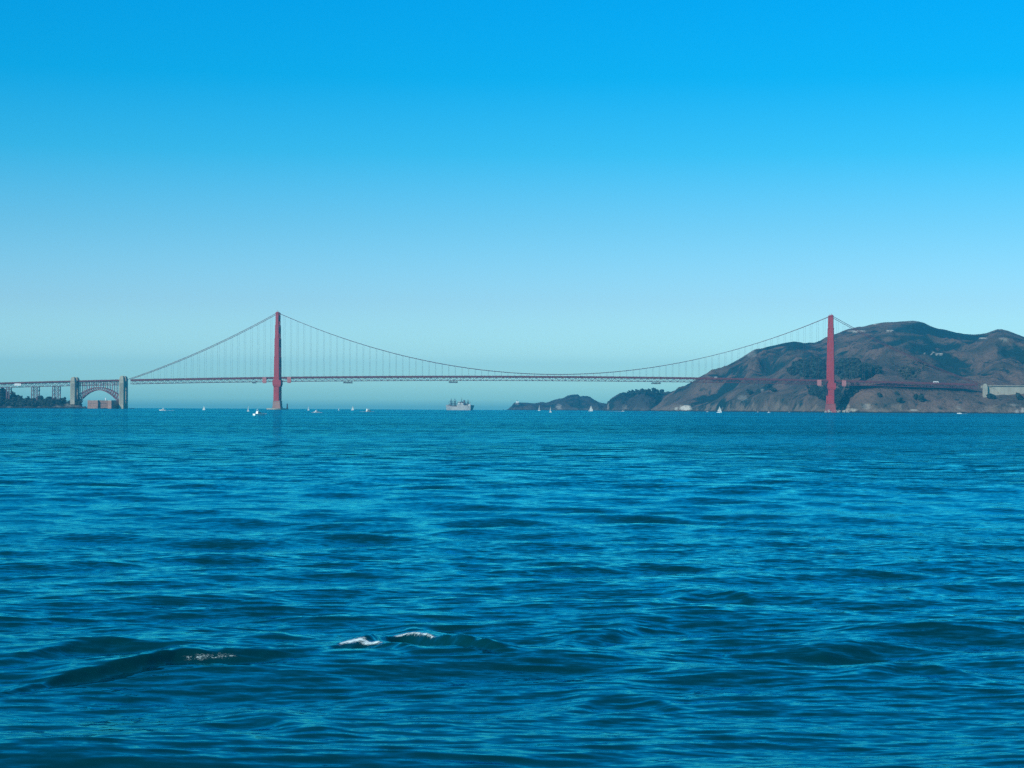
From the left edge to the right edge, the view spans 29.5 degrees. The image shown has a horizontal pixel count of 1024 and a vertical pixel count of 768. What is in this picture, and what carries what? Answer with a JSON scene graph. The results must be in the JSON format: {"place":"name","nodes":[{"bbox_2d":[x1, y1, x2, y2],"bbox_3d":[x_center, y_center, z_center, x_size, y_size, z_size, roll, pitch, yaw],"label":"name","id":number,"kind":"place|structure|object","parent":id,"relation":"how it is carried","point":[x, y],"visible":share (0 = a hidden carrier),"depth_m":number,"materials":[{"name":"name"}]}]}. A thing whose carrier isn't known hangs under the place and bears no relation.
{"place":"outdoors","nodes":[
{"label":"outdoors","id":0,"kind":"place"},
{"bbox_2d":[0,395,134,408],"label":"shore","id":1,"kind":"structure","parent":0,"point":[58,405],"depth_m":4454.23,"materials":[{"name":"green plant"}]},
{"bbox_2d":[0,381,69,401],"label":"approach viaduct","id":2,"kind":"object","parent":1,"relation":"on","point":[33,383],"visible":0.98,"depth_m":4488.98,"materials":[{"name":"grey metal"}]},
{"bbox_2d":[0,388,82,406],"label":"woodland","id":3,"kind":"object","parent":1,"relation":"on","point":[40,401],"visible":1,"depth_m":4474.54,"materials":[{"name":"green plant"}]},
{"bbox_2d":[70,377,79,403],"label":"concrete pylon","id":4,"kind":"object","parent":1,"relation":"on","point":[74,389],"visible":0.99,"depth_m":4474.44,"materials":[{"name":"grey concrete"}]},
{"bbox_2d":[77,379,118,400],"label":"arch bridge","id":5,"kind":"structure","parent":1,"relation":"on","point":[90,390],"depth_m":4489.76,"materials":[{"name":"grey metal"}]},
{"bbox_2d":[87,398,118,408],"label":"brick fort","id":6,"kind":"structure","parent":1,"relation":"on","point":[110,404],"depth_m":4457.36,"materials":[{"name":"brick"}]},
{"bbox_2d":[119,376,127,408],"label":"concrete pylon","id":7,"kind":"object","parent":1,"relation":"on","point":[123,392],"visible":0.95,"depth_m":4475.31,"materials":[{"name":"grey concrete"}]},
{"bbox_2d":[0,408,1023,767],"bbox_3d":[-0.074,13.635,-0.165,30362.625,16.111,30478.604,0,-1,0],"label":"sea","id":8,"kind":"structure","parent":0,"point":[370,588],"depth_m":64.24,"materials":[{"name":"liquid"}]},
{"bbox_2d":[253,410,264,415],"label":"motorboat","id":9,"kind":"object","parent":8,"relation":"on","point":[258,413],"visible":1,"depth_m":1266.95,"materials":[{"name":"white paint"}]},
{"bbox_2d":[446,399,473,409],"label":"cargo ship","id":10,"kind":"object","parent":8,"relation":"on","point":[461,405],"visible":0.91,"depth_m":5185.65,"materials":[{"name":"white metal"}]},
{"bbox_2d":[130,310,979,411],"bbox_3d":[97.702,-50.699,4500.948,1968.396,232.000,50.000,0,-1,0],"label":"suspension bridge","id":11,"kind":"structure","parent":8,"relation":"on","point":[277,381],"depth_m":4487.43,"materials":[{"name":"orange paint"}]},
{"bbox_2d":[0,0,1023,409],"label":"sky","id":12,"kind":"structure","parent":0,"point":[534,187],"materials":[{"name":"blue"}]},
{"bbox_2d":[507,394,605,410],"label":"headland","id":13,"kind":"structure","parent":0,"point":[574,402],"depth_m":7635.61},
{"bbox_2d":[602,389,668,410],"bbox_3d":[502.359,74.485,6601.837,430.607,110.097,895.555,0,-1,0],"label":"headland","id":14,"kind":"structure","parent":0,"point":[623,401],"depth_m":6343.64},
{"bbox_2d":[627,388,663,394],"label":"woodland","id":15,"kind":"object","parent":14,"relation":"on","point":[646,391],"visible":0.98,"depth_m":6599.28,"materials":[{"name":"green plant"}]},
{"bbox_2d":[651,321,1023,413],"bbox_3d":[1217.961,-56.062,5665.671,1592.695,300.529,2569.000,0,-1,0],"label":"hills","id":16,"kind":"structure","parent":0,"point":[995,357],"depth_m":5099.95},
{"bbox_2d":[765,384,772,389],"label":"tree","id":17,"kind":"object","parent":16,"relation":"on","point":[769,386],"visible":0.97,"depth_m":5127.41,"materials":[{"name":"green plant"}]},
{"bbox_2d":[786,356,826,377],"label":"woodland","id":18,"kind":"object","parent":16,"relation":"on","point":[813,366],"visible":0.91,"depth_m":5187.92,"materials":[{"name":"green plant"}]},
{"bbox_2d":[806,382,860,405],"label":"woodland","id":19,"kind":"object","parent":16,"relation":"on","point":[840,397],"visible":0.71,"depth_m":4679.93,"materials":[{"name":"green plant"}]},
{"bbox_2d":[825,410,848,412],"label":"boulders","id":20,"kind":"object","parent":16,"relation":"on","point":[845,411],"visible":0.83,"depth_m":4477.90,"materials":[{"name":"grey stone"}]},
{"bbox_2d":[835,357,882,378],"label":"woodland","id":21,"kind":"object","parent":16,"relation":"on","point":[858,369],"visible":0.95,"depth_m":4761.97,"materials":[{"name":"green plant"}]},
{"bbox_2d":[896,397,902,403],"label":"tree","id":22,"kind":"object","parent":16,"relation":"on","point":[899,400],"visible":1,"depth_m":4435.88,"materials":[{"name":"green plant"}]},
{"bbox_2d":[898,359,926,379],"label":"brush","id":23,"kind":"object","parent":16,"relation":"on","point":[907,374],"visible":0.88,"depth_m":4713.09,"materials":[{"name":"green plant"}]},
{"bbox_2d":[917,394,924,401],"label":"tree","id":24,"kind":"object","parent":16,"relation":"on","point":[920,397],"visible":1,"depth_m":4447.90,"materials":[{"name":"green plant"}]},
{"bbox_2d":[981,384,987,396],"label":"concrete pylon","id":25,"kind":"object","parent":16,"relation":"on","point":[985,389],"visible":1,"depth_m":4479.72,"materials":[{"name":"grey concrete"}]},
{"bbox_2d":[986,393,995,399],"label":"tree","id":26,"kind":"object","parent":16,"relation":"on","point":[991,395],"visible":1,"depth_m":4462.13,"materials":[{"name":"green plant"}]},
{"bbox_2d":[987,385,1023,394],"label":"retaining wall","id":27,"kind":"structure","parent":16,"relation":"on","point":[1003,389],"depth_m":4487.22,"materials":[{"name":"concrete"}]},
{"bbox_2d":[1015,393,1022,399],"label":"tree","id":28,"kind":"object","parent":16,"relation":"on","point":[1019,396],"visible":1,"depth_m":4443.11,"materials":[{"name":"green plant"}]}
]}

